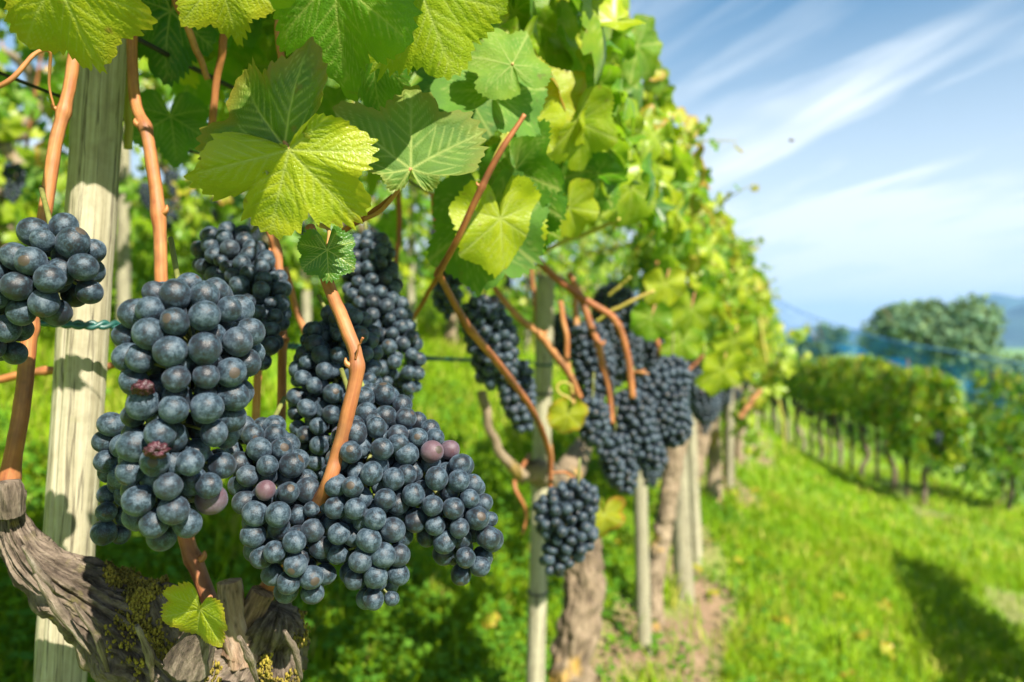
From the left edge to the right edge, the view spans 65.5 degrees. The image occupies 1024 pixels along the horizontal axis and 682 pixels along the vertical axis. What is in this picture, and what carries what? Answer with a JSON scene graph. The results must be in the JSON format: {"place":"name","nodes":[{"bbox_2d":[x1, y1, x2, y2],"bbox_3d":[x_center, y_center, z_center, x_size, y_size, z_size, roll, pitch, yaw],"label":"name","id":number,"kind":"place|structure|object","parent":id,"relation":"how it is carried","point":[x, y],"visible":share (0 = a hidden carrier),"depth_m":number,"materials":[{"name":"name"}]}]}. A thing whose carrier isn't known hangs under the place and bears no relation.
{"place":"outdoors","nodes":[
{"label":"outdoors","id":0,"kind":"place"},
{"bbox_2d":[458,289,519,390],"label":"grape bunch","id":1,"kind":"object","parent":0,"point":[496,329],"visible":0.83,"depth_m":1.03,"materials":[{"name":"food"}]},
{"bbox_2d":[0,201,1023,681],"bbox_3d":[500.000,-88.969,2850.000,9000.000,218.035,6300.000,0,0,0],"label":"ground","id":2,"kind":"structure","parent":0,"point":[708,609],"depth_m":3.71,"materials":[{"name":"plant"}]},
{"bbox_2d":[0,12,149,190],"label":"grapevine","id":3,"kind":"object","parent":2,"relation":"on","point":[29,73],"visible":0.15,"depth_m":4.76,"materials":[{"name":"plant"}]},
{"bbox_2d":[33,38,126,681],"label":"vine post","id":4,"kind":"object","parent":2,"relation":"on","point":[79,379],"visible":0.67,"depth_m":0.61,"materials":[{"name":"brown wood"}]},
{"bbox_2d":[138,36,431,193],"bbox_3d":[-0.180,-0.225,0.971,0.025,0.049,0.796,0,0,19],"label":"trellis wire","id":5,"kind":"object","parent":4,"relation":"attached to","point":[167,54],"visible":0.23,"depth_m":0.68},
{"bbox_2d":[0,71,579,249],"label":"trellis wire","id":6,"kind":"object","parent":4,"relation":"attached to","point":[41,89],"visible":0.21,"depth_m":0.64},
{"bbox_2d":[0,8,243,368],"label":"grapevine","id":7,"kind":"object","parent":2,"relation":"on","point":[13,129],"visible":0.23,"depth_m":2.76,"materials":[{"name":"plant"}]},
{"bbox_2d":[0,161,26,203],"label":"grape bunch","id":8,"kind":"object","parent":7,"relation":"hanging from","point":[18,184],"visible":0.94,"depth_m":2.56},
{"bbox_2d":[138,182,149,209],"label":"grape bunch","id":9,"kind":"object","parent":7,"relation":"hanging from","point":[144,197],"visible":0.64,"depth_m":2.84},
{"bbox_2d":[164,199,179,231],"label":"grape bunch","id":10,"kind":"object","parent":7,"relation":"hanging from","point":[174,217],"visible":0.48,"depth_m":3.14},
{"bbox_2d":[116,123,130,346],"bbox_3d":[-1.473,-0.595,3.020,0.053,1.624,0.050,0,0,0],"label":"vine post","id":11,"kind":"object","parent":2,"relation":"on","point":[123,261],"visible":0.34,"depth_m":3.00,"materials":[{"name":"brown wood"}]},
{"bbox_2d":[139,70,226,218],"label":"grapevine","id":12,"kind":"object","parent":2,"relation":"on","point":[162,168],"visible":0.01,"depth_m":5.93,"materials":[{"name":"plant"}]},
{"bbox_2d":[43,43,375,312],"bbox_3d":[-1.260,-0.853,3.728,0.804,1.986,1.589,0,0,16],"label":"grapevine","id":13,"kind":"object","parent":2,"relation":"on","point":[235,206],"visible":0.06,"depth_m":3.52,"materials":[{"name":"plant"}]},
{"bbox_2d":[163,169,179,195],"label":"grape bunch","id":14,"kind":"object","parent":13,"relation":"hanging from","point":[172,189],"visible":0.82,"depth_m":3.10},
{"bbox_2d":[210,199,221,223],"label":"grape bunch","id":15,"kind":"object","parent":13,"relation":"hanging from","point":[214,212],"visible":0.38,"depth_m":3.38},
{"bbox_2d":[247,220,261,240],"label":"grape bunch","id":16,"kind":"object","parent":13,"relation":"hanging from","point":[256,235],"visible":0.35,"depth_m":3.42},
{"bbox_2d":[301,216,310,323],"bbox_3d":[-1.070,-0.558,4.140,0.053,1.565,0.050,0,0,0],"label":"vine post","id":17,"kind":"object","parent":2,"relation":"on","point":[306,304],"visible":0.15,"depth_m":4.12,"materials":[{"name":"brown wood"}]},
{"bbox_2d":[0,0,693,681],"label":"grapevine","id":18,"kind":"object","parent":2,"relation":"on","point":[292,140],"visible":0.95,"depth_m":0.49,"materials":[{"name":"green plant"}]},
{"bbox_2d":[0,185,106,364],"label":"grape bunch","id":19,"kind":"object","parent":18,"relation":"hanging from","point":[35,280],"visible":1,"depth_m":0.42,"materials":[{"name":"food"}]},
{"bbox_2d":[90,395,144,545],"bbox_3d":[-0.246,0.072,0.508,0.032,0.115,0.047,0,0,0],"label":"grape bunch","id":20,"kind":"object","parent":18,"relation":"hanging from","point":[106,529],"visible":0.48,"depth_m":0.49,"materials":[{"name":"food"}]},
{"bbox_2d":[111,236,264,551],"bbox_3d":[-0.177,0.022,0.412,0.105,0.167,0.074,0,0,32],"label":"grape bunch","id":21,"kind":"object","parent":18,"relation":"hanging from","point":[173,361],"visible":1,"depth_m":0.38,"materials":[{"name":"food"}]},
{"bbox_2d":[190,221,291,369],"bbox_3d":[-0.210,-0.042,0.630,0.062,0.126,0.136,0,0,-40],"label":"grape bunch","id":22,"kind":"object","parent":18,"relation":"hanging from","point":[239,260],"visible":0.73,"depth_m":0.61,"materials":[{"name":"food"}]},
{"bbox_2d":[220,396,336,604],"bbox_3d":[-0.147,0.096,0.486,0.057,0.117,0.097,0,0,-38],"label":"grape bunch","id":23,"kind":"object","parent":18,"relation":"hanging from","point":[273,484],"visible":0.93,"depth_m":0.46,"materials":[{"name":"food"}]},
{"bbox_2d":[286,294,383,482],"bbox_3d":[-0.130,0.040,0.588,0.070,0.153,0.083,0,0,0],"label":"grape bunch","id":24,"kind":"object","parent":18,"relation":"hanging from","point":[316,399],"visible":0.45,"depth_m":0.57,"materials":[{"name":"food"}]},
{"bbox_2d":[320,368,413,610],"bbox_3d":[-0.086,0.088,0.482,0.054,0.141,0.078,0,0,0],"label":"grape bunch","id":25,"kind":"object","parent":18,"relation":"hanging from","point":[364,529],"visible":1,"depth_m":0.46,"materials":[{"name":"food"}]},
{"bbox_2d":[341,221,425,399],"bbox_3d":[-0.117,-0.027,0.724,0.081,0.180,0.079,0,0,0],"label":"grape bunch","id":26,"kind":"object","parent":18,"relation":"hanging from","point":[373,285],"visible":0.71,"depth_m":0.71,"materials":[{"name":"food"}]},
{"bbox_2d":[355,382,503,585],"bbox_3d":[-0.064,0.081,0.492,0.119,0.134,0.059,0,0,22],"label":"grape bunch","id":27,"kind":"object","parent":18,"relation":"hanging from","point":[450,517],"visible":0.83,"depth_m":0.47,"materials":[{"name":"food"}]},
{"bbox_2d":[431,271,462,320],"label":"grape bunch","id":28,"kind":"object","parent":18,"relation":"hanging from","point":[442,304],"visible":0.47,"depth_m":1.14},
{"bbox_2d":[279,84,446,319],"bbox_3d":[-0.904,-0.766,4.880,0.790,1.838,1.600,0,0,22],"label":"grapevine","id":29,"kind":"object","parent":2,"relation":"on","point":[382,193],"visible":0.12,"depth_m":4.91,"materials":[{"name":"plant"}]},
{"bbox_2d":[375,179,441,247],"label":"grapevine","id":30,"kind":"object","parent":2,"relation":"on","point":[416,194],"depth_m":9.63,"materials":[{"name":"plant"}]},
{"bbox_2d":[407,174,414,321],"bbox_3d":[-0.666,-0.532,5.260,0.053,1.533,0.050,0,0,0],"label":"vine post","id":31,"kind":"object","parent":2,"relation":"on","point":[410,285],"visible":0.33,"depth_m":5.24,"materials":[{"name":"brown wood"}]},
{"bbox_2d":[368,131,509,345],"bbox_3d":[-0.439,-0.845,5.968,0.923,1.929,1.557,0,0,19],"label":"grapevine","id":32,"kind":"object","parent":2,"relation":"on","point":[451,324],"visible":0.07,"depth_m":5.94,"materials":[{"name":"plant"}]},
{"bbox_2d":[216,0,755,681],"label":"grapevine","id":33,"kind":"object","parent":2,"relation":"on","point":[514,212],"visible":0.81,"depth_m":0.94,"materials":[{"name":"plant"}]},
{"bbox_2d":[497,332,536,433],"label":"grape bunch","id":34,"kind":"object","parent":33,"relation":"hanging from","point":[515,409],"visible":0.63,"depth_m":1.19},
{"bbox_2d":[532,457,599,576],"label":"grape bunch","id":35,"kind":"object","parent":33,"relation":"hanging from","point":[576,537],"visible":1,"depth_m":0.96,"materials":[{"name":"food"}]},
{"bbox_2d":[569,298,616,405],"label":"grape bunch","id":36,"kind":"object","parent":33,"relation":"hanging from","point":[584,360],"visible":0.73,"depth_m":1.43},
{"bbox_2d":[577,372,610,448],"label":"grape bunch","id":37,"kind":"object","parent":33,"relation":"hanging from","point":[595,430],"visible":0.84,"depth_m":1.26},
{"bbox_2d":[591,264,644,382],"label":"grape bunch","id":38,"kind":"object","parent":33,"relation":"hanging from","point":[616,299],"visible":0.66,"depth_m":1.72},
{"bbox_2d":[596,406,639,495],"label":"grape bunch","id":39,"kind":"object","parent":33,"relation":"hanging from","point":[620,468],"visible":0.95,"depth_m":1.32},
{"bbox_2d":[610,367,668,470],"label":"grape bunch","id":40,"kind":"object","parent":33,"relation":"hanging from","point":[638,428],"visible":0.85,"depth_m":1.33,"materials":[{"name":"food"}]},
{"bbox_2d":[640,447,664,487],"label":"grape bunch","id":41,"kind":"object","parent":33,"relation":"hanging from","point":[651,477],"visible":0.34,"depth_m":2.41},
{"bbox_2d":[642,304,664,382],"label":"grape bunch","id":42,"kind":"object","parent":33,"relation":"hanging from","point":[651,357],"visible":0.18,"depth_m":1.82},
{"bbox_2d":[634,332,693,448],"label":"grape bunch","id":43,"kind":"object","parent":33,"relation":"hanging from","point":[670,407],"visible":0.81,"depth_m":1.37,"materials":[{"name":"food"}]},
{"bbox_2d":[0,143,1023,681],"bbox_3d":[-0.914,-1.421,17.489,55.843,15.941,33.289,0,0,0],"label":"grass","id":44,"kind":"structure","parent":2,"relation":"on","point":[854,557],"depth_m":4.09,"materials":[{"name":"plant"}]},
{"bbox_2d":[481,612,499,628],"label":"fallen leaf","id":45,"kind":"object","parent":44,"relation":"on","point":[494,618],"visible":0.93,"depth_m":2.30,"materials":[{"name":"yellow plant"}]},
{"bbox_2d":[772,614,789,623],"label":"fallen leaf","id":46,"kind":"object","parent":44,"relation":"on","point":[785,618],"visible":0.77,"depth_m":3.47,"materials":[{"name":"yellow plant"}]},
{"bbox_2d":[875,598,891,611],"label":"fallen leaf","id":47,"kind":"object","parent":44,"relation":"on","point":[885,602],"visible":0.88,"depth_m":4.24,"materials":[{"name":"yellow plant"}]},
{"bbox_2d":[881,640,894,659],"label":"fallen leaf","id":48,"kind":"object","parent":44,"relation":"on","point":[888,647],"visible":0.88,"depth_m":3.50,"materials":[{"name":"yellow plant"}]},
{"bbox_2d":[461,168,564,319],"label":"grapevine","id":49,"kind":"object","parent":2,"relation":"on","point":[519,293],"visible":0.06,"depth_m":7.17,"materials":[{"name":"plant"}]},
{"bbox_2d":[503,277,511,290],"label":"grape bunch","id":50,"kind":"object","parent":49,"relation":"hanging from","point":[506,285],"visible":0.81,"depth_m":6.68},
{"bbox_2d":[524,273,529,352],"bbox_3d":[0.141,-0.516,7.500,0.053,1.499,0.051,0,0,0],"label":"vine post","id":51,"kind":"object","parent":2,"relation":"on","point":[526,332],"visible":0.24,"depth_m":7.48,"materials":[{"name":"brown wood"}]},
{"bbox_2d":[526,275,554,681],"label":"vine post","id":52,"kind":"object","parent":2,"relation":"on","point":[537,589],"visible":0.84,"depth_m":1.64,"materials":[{"name":"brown wood"}]},
{"bbox_2d":[40,319,532,363],"bbox_3d":[-0.136,0.013,1.084,0.075,0.066,1.129,0,0,22],"label":"trellis wire","id":53,"kind":"object","parent":52,"relation":"attached to","point":[91,325],"visible":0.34,"depth_m":0.59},
{"bbox_2d":[509,225,589,323],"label":"grapevine","id":54,"kind":"object","parent":2,"relation":"on","point":[566,264],"visible":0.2,"depth_m":8.22,"materials":[{"name":"plant"}]},
{"bbox_2d":[536,224,618,324],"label":"grapevine","id":55,"kind":"object","parent":2,"relation":"on","point":[592,237],"visible":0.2,"depth_m":9.36,"materials":[{"name":"plant"}]},
{"bbox_2d":[559,229,625,320],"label":"grapevine","id":56,"kind":"object","parent":2,"relation":"on","point":[618,258],"visible":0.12,"depth_m":10.48,"materials":[{"name":"plant"}]},
{"bbox_2d":[576,228,636,316],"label":"grapevine","id":57,"kind":"object","parent":2,"relation":"on","point":[623,238],"visible":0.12,"depth_m":11.51,"materials":[{"name":"plant"}]},
{"bbox_2d":[633,377,651,656],"bbox_3d":[0.438,0.548,2.700,0.079,1.257,0.051,0,0,0],"label":"vine post","id":58,"kind":"object","parent":2,"relation":"on","point":[642,568],"visible":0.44,"depth_m":2.68,"materials":[{"name":"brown wood"}]},
{"bbox_2d":[563,60,766,631],"bbox_3d":[0.444,0.215,2.645,0.699,1.798,2.216,0,0,21],"label":"grapevine","id":59,"kind":"object","parent":2,"relation":"on","point":[656,85],"visible":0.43,"depth_m":2.95,"materials":[{"name":"plant"}]},
{"bbox_2d":[672,451,694,604],"bbox_3d":[0.702,0.554,3.350,0.142,1.309,0.086,0,0,0],"label":"vine post","id":60,"kind":"object","parent":2,"relation":"on","point":[682,545],"visible":0.38,"depth_m":3.31,"materials":[{"name":"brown wood"}]},
{"bbox_2d":[604,208,768,484],"bbox_3d":[0.873,0.190,3.823,0.691,1.846,1.798,0,0,19],"label":"grapevine","id":61,"kind":"object","parent":2,"relation":"on","point":[743,315],"visible":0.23,"depth_m":3.48,"materials":[{"name":"plant"}]},
{"bbox_2d":[700,421,711,434],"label":"grape bunch","id":62,"kind":"object","parent":61,"relation":"hanging from","point":[704,425],"visible":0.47,"depth_m":3.67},
{"bbox_2d":[718,390,723,413],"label":"grape bunch","id":63,"kind":"object","parent":61,"relation":"hanging from","point":[721,394],"visible":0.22,"depth_m":4.20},
{"bbox_2d":[686,359,702,566],"bbox_3d":[0.871,0.545,3.850,0.114,1.316,0.055,0,0,0],"label":"vine post","id":64,"kind":"object","parent":2,"relation":"on","point":[696,537],"visible":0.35,"depth_m":3.83,"materials":[{"name":"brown wood"}]},
{"bbox_2d":[725,387,733,494],"bbox_3d":[1.530,0.381,5.600,0.060,1.627,0.055,0,0,0],"label":"vine post","id":65,"kind":"object","parent":2,"relation":"on","point":[729,452],"visible":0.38,"depth_m":5.58,"materials":[{"name":"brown wood"}]},
{"bbox_2d":[687,253,780,482],"bbox_3d":[1.673,0.222,6.083,0.796,1.796,1.621,0,0,24],"label":"grapevine","id":66,"kind":"object","parent":2,"relation":"on","point":[772,322],"visible":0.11,"depth_m":5.69,"materials":[{"name":"plant"}]},
{"bbox_2d":[734,388,740,402],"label":"grape bunch","id":67,"kind":"object","parent":66,"relation":"hanging from","point":[736,391],"visible":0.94,"depth_m":6.50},
{"bbox_2d":[701,265,784,461],"bbox_3d":[2.071,0.237,7.227,0.744,1.801,1.578,0,0,21],"label":"grapevine","id":68,"kind":"object","parent":2,"relation":"on","point":[739,444],"visible":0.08,"depth_m":7.19,"materials":[{"name":"plant"}]},
{"bbox_2d":[685,213,810,508],"bbox_3d":[1.295,0.173,5.052,1.146,1.848,1.370,0,0,0],"label":"grapevine","id":69,"kind":"object","parent":2,"relation":"on","point":[714,451],"visible":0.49,"depth_m":4.79,"materials":[{"name":"plant"}]},
{"bbox_2d":[721,387,732,405],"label":"grape bunch","id":70,"kind":"object","parent":69,"relation":"hanging from","point":[727,398],"visible":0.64,"depth_m":4.70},
{"bbox_2d":[745,381,750,457],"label":"vine post","id":71,"kind":"object","parent":2,"relation":"on","point":[748,386],"visible":0.09,"depth_m":7.58,"materials":[{"name":"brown wood"}]},
{"bbox_2d":[744,275,781,391],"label":"grapevine","id":72,"kind":"object","parent":2,"relation":"on","point":[771,341],"visible":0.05,"depth_m":8.32,"materials":[{"name":"plant"}]},
{"bbox_2d":[758,352,790,433],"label":"grapevine","id":73,"kind":"object","parent":2,"relation":"on","point":[775,417],"visible":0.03,"depth_m":16.37,"materials":[{"name":"brown plant"}]},
{"bbox_2d":[766,354,814,442],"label":"grapevine","id":74,"kind":"object","parent":2,"relation":"on","point":[786,410],"visible":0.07,"depth_m":15.46,"materials":[{"name":"brown plant"}]},
{"bbox_2d":[775,332,815,363],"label":"tree","id":75,"kind":"object","parent":2,"relation":"on","point":[801,352],"visible":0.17,"depth_m":146.59,"materials":[{"name":"green plant"}]},
{"bbox_2d":[794,400,796,446],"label":"vine post","id":76,"kind":"object","parent":2,"relation":"on","point":[795,429],"visible":0.45,"depth_m":14.93,"materials":[{"name":"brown wood"}]},
{"bbox_2d":[779,357,816,450],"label":"grapevine","id":77,"kind":"object","parent":2,"relation":"on","point":[790,392],"visible":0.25,"depth_m":14.47,"materials":[{"name":"green plant"}]},
{"bbox_2d":[810,397,812,454],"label":"vine post","id":78,"kind":"object","parent":2,"relation":"on","point":[811,431],"visible":0.7,"depth_m":13.98,"materials":[{"name":"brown wood"}]},
{"bbox_2d":[792,356,846,458],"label":"grapevine","id":79,"kind":"object","parent":2,"relation":"on","point":[804,378],"visible":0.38,"depth_m":13.50,"materials":[{"name":"green plant"}]},
{"bbox_2d":[793,320,854,359],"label":"tree","id":80,"kind":"object","parent":2,"relation":"on","point":[829,340],"visible":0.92,"depth_m":118.15,"materials":[{"name":"green plant"}]},
{"bbox_2d":[829,414,831,463],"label":"vine post","id":81,"kind":"object","parent":2,"relation":"on","point":[830,442],"visible":0.57,"depth_m":13.03,"materials":[{"name":"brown wood"}]},
{"bbox_2d":[822,412,848,435],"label":"grapevine","id":82,"kind":"object","parent":2,"relation":"on","point":[827,427],"visible":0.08,"depth_m":23.59,"materials":[{"name":"green plant"}]},
{"bbox_2d":[810,355,876,466],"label":"grapevine","id":83,"kind":"object","parent":2,"relation":"on","point":[828,362],"visible":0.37,"depth_m":12.56,"materials":[{"name":"green plant"}]},
{"bbox_2d":[850,408,852,472],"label":"vine post","id":84,"kind":"object","parent":2,"relation":"on","point":[851,446],"visible":0.61,"depth_m":12.08,"materials":[{"name":"grey wood"}]},
{"bbox_2d":[837,392,868,448],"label":"grapevine","id":85,"kind":"object","parent":2,"relation":"on","point":[845,432],"visible":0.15,"depth_m":20.68,"materials":[{"name":"green plant"}]},
{"bbox_2d":[818,353,890,476],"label":"grapevine","id":86,"kind":"object","parent":2,"relation":"on","point":[849,375],"visible":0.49,"depth_m":11.64,"materials":[{"name":"green plant"}]},
{"bbox_2d":[853,629,869,640],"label":"fallen leaf","id":87,"kind":"object","parent":2,"relation":"on","point":[864,633],"visible":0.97,"depth_m":3.62,"materials":[{"name":"yellow plant"}]},
{"bbox_2d":[843,389,882,450],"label":"grapevine","id":88,"kind":"object","parent":2,"relation":"on","point":[856,441],"visible":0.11,"depth_m":19.67,"materials":[{"name":"green plant"}]},
{"bbox_2d":[875,409,878,483],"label":"vine post","id":89,"kind":"object","parent":2,"relation":"on","point":[876,453],"visible":0.77,"depth_m":11.13,"materials":[{"name":"grey wood"}]},
{"bbox_2d":[856,402,910,458],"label":"grapevine","id":90,"kind":"object","parent":2,"relation":"on","point":[870,430],"visible":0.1,"depth_m":18.27,"materials":[{"name":"green plant"}]},
{"bbox_2d":[845,362,926,490],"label":"grapevine","id":91,"kind":"object","parent":2,"relation":"on","point":[872,379],"visible":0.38,"depth_m":10.68,"materials":[{"name":"green plant"}]},
{"bbox_2d":[772,295,1023,363],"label":"bird net","id":92,"kind":"object","parent":2,"relation":"on","point":[899,341],"visible":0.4,"depth_m":14.29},
{"bbox_2d":[868,412,929,469],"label":"grapevine","id":93,"kind":"object","parent":2,"relation":"on","point":[882,437],"visible":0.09,"depth_m":17.46,"materials":[{"name":"green plant"}]},
{"bbox_2d":[905,418,908,497],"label":"vine post","id":94,"kind":"object","parent":2,"relation":"on","point":[907,478],"visible":0.52,"depth_m":10.18,"materials":[{"name":"grey wood"}]},
{"bbox_2d":[878,358,974,505],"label":"grapevine","id":95,"kind":"object","parent":2,"relation":"on","point":[942,414],"visible":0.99,"depth_m":9.55,"materials":[{"name":"green plant"}]},
{"bbox_2d":[934,432,941,443],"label":"grape bunch","id":96,"kind":"object","parent":95,"relation":"hanging from","point":[938,437],"visible":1,"depth_m":9.28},
{"bbox_2d":[854,292,1010,421],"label":"tree","id":97,"kind":"object","parent":2,"relation":"on","point":[961,326],"visible":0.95,"depth_m":59.10,"materials":[{"name":"green plant"}]},
{"bbox_2d":[894,415,972,477],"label":"grapevine","id":98,"kind":"object","parent":2,"relation":"on","point":[916,466],"visible":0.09,"depth_m":15.77,"materials":[{"name":"green plant"}]},
{"bbox_2d":[926,401,1003,488],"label":"grapevine","id":99,"kind":"object","parent":2,"relation":"on","point":[960,470],"visible":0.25,"depth_m":14.36,"materials":[{"name":"green plant"}]},
{"bbox_2d":[959,365,1023,510],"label":"grapevine","id":100,"kind":"object","parent":2,"relation":"on","point":[1002,447],"visible":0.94,"depth_m":9.88,"materials":[{"name":"green plant"}]},
{"bbox_2d":[961,354,1023,424],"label":"netting","id":101,"kind":"object","parent":2,"relation":"on","point":[1007,367],"visible":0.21,"depth_m":37.67,"materials":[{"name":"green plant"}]},
{"bbox_2d":[962,404,1023,504],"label":"grapevine","id":102,"kind":"object","parent":2,"relation":"on","point":[1001,481],"visible":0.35,"depth_m":13.35,"materials":[{"name":"green plant"}]},
{"bbox_2d":[1004,428,1023,506],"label":"grapevine","id":103,"kind":"object","parent":2,"relation":"on","point":[1016,494],"visible":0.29,"depth_m":12.17,"materials":[{"name":"green plant"}]},
{"bbox_2d":[0,0,1023,331],"label":"sky","id":104,"kind":"structure","parent":0,"point":[900,177],"materials":[{"name":"blue"}]},
{"bbox_2d":[688,359,700,372],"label":"grape bunch","id":105,"kind":"object","parent":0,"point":[695,368],"visible":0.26,"depth_m":3.35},
{"bbox_2d":[780,293,1023,347],"bbox_3d":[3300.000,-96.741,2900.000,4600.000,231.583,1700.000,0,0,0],"label":"hills","id":106,"kind":"structure","parent":0,"point":[1013,335],"depth_m":2306.45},
{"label":"trellis wire","id":107,"kind":"object","parent":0,"visible":0},
{"bbox_2d":[553,287,573,364],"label":"grape bunch","id":108,"kind":"object","parent":107,"relation":"hanging from","point":[558,341],"visible":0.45,"depth_m":1.88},
{"bbox_2d":[613,346,621,392],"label":"grape bunch","id":109,"kind":"object","parent":107,"relation":"hanging from","point":[617,383],"visible":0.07,"depth_m":2.27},
{"bbox_2d":[689,344,720,423],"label":"grape bunch","id":110,"kind":"object","parent":107,"relation":"hanging from","point":[704,406],"visible":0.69,"depth_m":2.08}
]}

